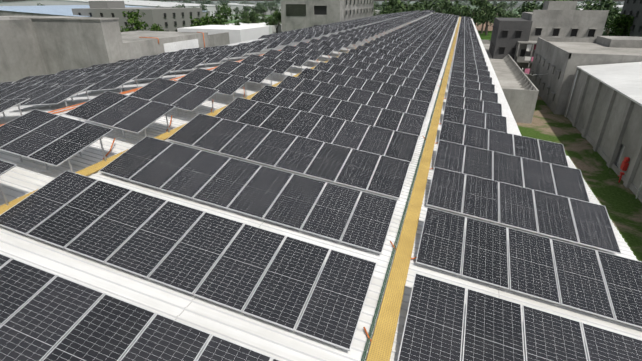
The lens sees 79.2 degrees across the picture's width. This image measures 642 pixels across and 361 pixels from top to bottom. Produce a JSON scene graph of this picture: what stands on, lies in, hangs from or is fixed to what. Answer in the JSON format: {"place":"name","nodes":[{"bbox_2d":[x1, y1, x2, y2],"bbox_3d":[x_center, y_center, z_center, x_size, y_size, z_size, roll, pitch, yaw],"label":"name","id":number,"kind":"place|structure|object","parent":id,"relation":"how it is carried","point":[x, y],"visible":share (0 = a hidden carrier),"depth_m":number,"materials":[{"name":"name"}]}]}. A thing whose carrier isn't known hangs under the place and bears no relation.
{"place":"outdoors","nodes":[
{"label":"outdoors","id":0,"kind":"place"},
{"bbox_2d":[1,0,624,1],"label":"sky","id":1,"kind":"structure","parent":0,"point":[2,0],"materials":[{"name":"white"}]},
{"bbox_2d":[222,10,521,23],"bbox_3d":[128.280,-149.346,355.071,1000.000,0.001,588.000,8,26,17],"label":"green field","id":2,"kind":"structure","parent":0,"point":[280,22],"depth_m":299.70,"materials":[{"name":"green plant"}]},
{"bbox_2d":[618,0,641,36],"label":"tall dark building","id":3,"kind":"structure","parent":2,"relation":"on","point":[634,7],"depth_m":107.44,"materials":[{"name":"concrete"}]},
{"bbox_2d":[164,1,615,39],"bbox_3d":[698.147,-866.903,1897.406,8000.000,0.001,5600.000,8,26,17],"label":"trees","id":4,"kind":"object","parent":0,"point":[483,36],"depth_m":722.27,"materials":[{"name":"green plant"}]},
{"bbox_2d":[0,15,209,82],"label":"building","id":5,"kind":"structure","parent":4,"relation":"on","point":[36,45],"depth_m":46.61,"materials":[{"name":"grey concrete"}]},
{"bbox_2d":[139,32,204,47],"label":"orange wing pipes","id":6,"kind":"object","parent":5,"relation":"attached to","point":[158,39],"visible":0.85,"depth_m":53.15,"materials":[{"name":"orange"}]},
{"bbox_2d":[163,39,198,51],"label":"roof","id":7,"kind":"structure","parent":5,"relation":"attached to","point":[179,45],"depth_m":56.99,"materials":[{"name":"white metal"}]},
{"bbox_2d":[0,10,209,17],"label":"blue shed walls","id":8,"kind":"structure","parent":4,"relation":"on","point":[8,13],"depth_m":172.20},
{"bbox_2d":[0,5,202,16],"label":"roof","id":9,"kind":"structure","parent":8,"relation":"on","point":[65,10],"depth_m":191.63,"materials":[{"name":"metal"}]},
{"bbox_2d":[72,1,202,31],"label":"unfinished building","id":10,"kind":"structure","parent":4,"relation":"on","point":[170,19],"depth_m":166.59,"materials":[{"name":"concrete"}]},
{"bbox_2d":[208,32,229,46],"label":"block","id":11,"kind":"structure","parent":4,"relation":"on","point":[220,39],"depth_m":77.96,"materials":[{"name":"concrete"}]},
{"bbox_2d":[177,25,268,43],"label":"white shed","id":12,"kind":"structure","parent":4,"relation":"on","point":[239,33],"depth_m":86.70,"materials":[{"name":"white metal"}]},
{"bbox_2d":[225,22,281,34],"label":"white cabin","id":13,"kind":"object","parent":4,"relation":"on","point":[272,29],"visible":0.21,"depth_m":158.47,"materials":[{"name":"white metal"}]},
{"bbox_2d":[0,0,622,28],"bbox_3d":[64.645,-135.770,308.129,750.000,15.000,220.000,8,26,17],"label":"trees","id":14,"kind":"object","parent":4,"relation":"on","point":[67,2],"depth_m":310.65,"materials":[{"name":"green plant"}]},
{"bbox_2d":[11,0,622,9],"bbox_3d":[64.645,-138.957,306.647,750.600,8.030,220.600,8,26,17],"label":"shed roofs","id":15,"kind":"structure","parent":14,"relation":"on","point":[152,3],"depth_m":320.60,"materials":[{"name":"grey metal"}]},
{"bbox_2d":[0,0,633,35],"bbox_3d":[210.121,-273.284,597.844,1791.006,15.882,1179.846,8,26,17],"label":"trees","id":16,"kind":"object","parent":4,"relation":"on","point":[462,9],"visible":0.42,"depth_m":172.84,"materials":[{"name":"green plant"}]},
{"bbox_2d":[281,0,383,31],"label":"building","id":17,"kind":"structure","parent":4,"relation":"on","point":[298,14],"depth_m":143.63,"materials":[{"name":"concrete"}]},
{"bbox_2d":[180,1,623,8],"bbox_3d":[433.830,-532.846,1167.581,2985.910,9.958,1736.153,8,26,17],"label":"town","id":18,"kind":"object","parent":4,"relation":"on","point":[518,5]},
{"bbox_2d":[231,1,620,10],"bbox_3d":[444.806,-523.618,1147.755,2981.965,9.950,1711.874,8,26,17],"label":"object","id":19,"kind":"object","parent":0,"point":[255,2],"visible":0.1,"depth_m":837.69,"materials":[{"name":"plant"}]},
{"bbox_2d":[476,13,492,30],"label":"field soil","id":20,"kind":"structure","parent":0,"point":[479,27],"depth_m":223.47,"materials":[{"name":"brown soil"}]},
{"bbox_2d":[516,77,641,261],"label":"alley ground","id":21,"kind":"structure","parent":0,"point":[621,203],"depth_m":35.86,"materials":[{"name":"green plant"}]},
{"bbox_2d":[481,40,538,123],"bbox_3d":[35.147,-23.714,80.078,6.350,4.200,70.500,8,26,17],"label":"lean-to annex","id":22,"kind":"object","parent":21,"relation":"on","point":[521,103],"visible":0.44,"depth_m":49.54,"materials":[{"name":"grey concrete"}]},
{"bbox_2d":[483,44,523,88],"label":"roof","id":23,"kind":"structure","parent":22,"relation":"attached to","point":[506,78],"depth_m":65.33,"materials":[{"name":"grey concrete"}]},
{"bbox_2d":[489,1,608,76],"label":"residential block","id":24,"kind":"structure","parent":21,"relation":"on","point":[512,37],"depth_m":77.84,"materials":[{"name":"concrete"}]},
{"bbox_2d":[524,44,531,60],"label":"laundry cloth","id":25,"kind":"object","parent":24,"relation":"attached to","point":[529,46],"visible":0.27,"depth_m":76.92,"materials":[{"name":"white fabric"}]},
{"bbox_2d":[525,57,533,73],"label":"pink laundry cloth","id":26,"kind":"object","parent":24,"relation":"attached to","point":[527,71],"visible":0.3,"depth_m":77.34,"materials":[{"name":"pink fabric"}]},
{"bbox_2d":[529,36,641,114],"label":"building","id":27,"kind":"structure","parent":21,"relation":"on","point":[555,66],"depth_m":57.47,"materials":[{"name":"grey concrete"}]},
{"bbox_2d":[548,41,641,54],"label":"roof","id":28,"kind":"structure","parent":27,"relation":"attached to","point":[584,47],"depth_m":60.27,"materials":[{"name":"grey concrete"}]},
{"bbox_2d":[564,68,641,201],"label":"warehouse wall","id":29,"kind":"structure","parent":21,"relation":"on","point":[605,120],"depth_m":38.30,"materials":[{"name":"grey concrete"}]},
{"bbox_2d":[565,70,641,198],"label":"warehouse downpipes","id":30,"kind":"object","parent":29,"relation":"attached to","point":[566,114],"visible":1,"depth_m":50.11,"materials":[{"name":"white"}]},
{"bbox_2d":[577,62,641,105],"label":"warehouse roof","id":31,"kind":"structure","parent":29,"relation":"on","point":[624,79],"depth_m":42.25,"materials":[{"name":"white metal"}]},
{"bbox_2d":[618,157,629,182],"bbox_3d":[26.251,-0.945,33.685,0.480,2.050,1.444,18,30,34],"label":"fire hydrant post","id":32,"kind":"object","parent":21,"relation":"on","point":[624,165],"visible":1,"depth_m":33.58,"materials":[{"name":"red metal"}]},
{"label":"building wall","id":33,"kind":"object","parent":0,"visible":0},
{"bbox_2d":[0,12,641,360],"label":"roof sheet","id":34,"kind":"object","parent":33,"relation":"on","point":[28,175],"visible":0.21,"depth_m":9.96,"materials":[{"name":"white metal"}]},
{"bbox_2d":[0,19,457,340],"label":"orange conduits","id":35,"kind":"object","parent":34,"relation":"on","point":[129,91],"visible":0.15,"depth_m":17.53,"materials":[{"name":"orange plastic"}]},
{"bbox_2d":[0,17,460,360],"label":"walkway grating","id":36,"kind":"object","parent":34,"relation":"on","point":[381,346],"visible":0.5,"depth_m":10.92,"materials":[{"name":"yellow metal"}]},
{"bbox_2d":[0,26,576,329],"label":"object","id":37,"kind":"object","parent":34,"relation":"on","point":[2,191],"visible":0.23,"depth_m":18.09,"materials":[{"name":"grey"}]},
{"bbox_2d":[0,10,641,360],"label":"solar panels","id":38,"kind":"object","parent":37,"relation":"on","point":[45,315],"visible":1,"depth_m":11.47,"materials":[{"name":"black glass"}]},
{"bbox_2d":[361,17,459,360],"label":"walkway cables","id":39,"kind":"object","parent":34,"relation":"on","point":[397,240],"visible":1,"depth_m":10.36,"materials":[{"name":"green plastic"}]}
]}

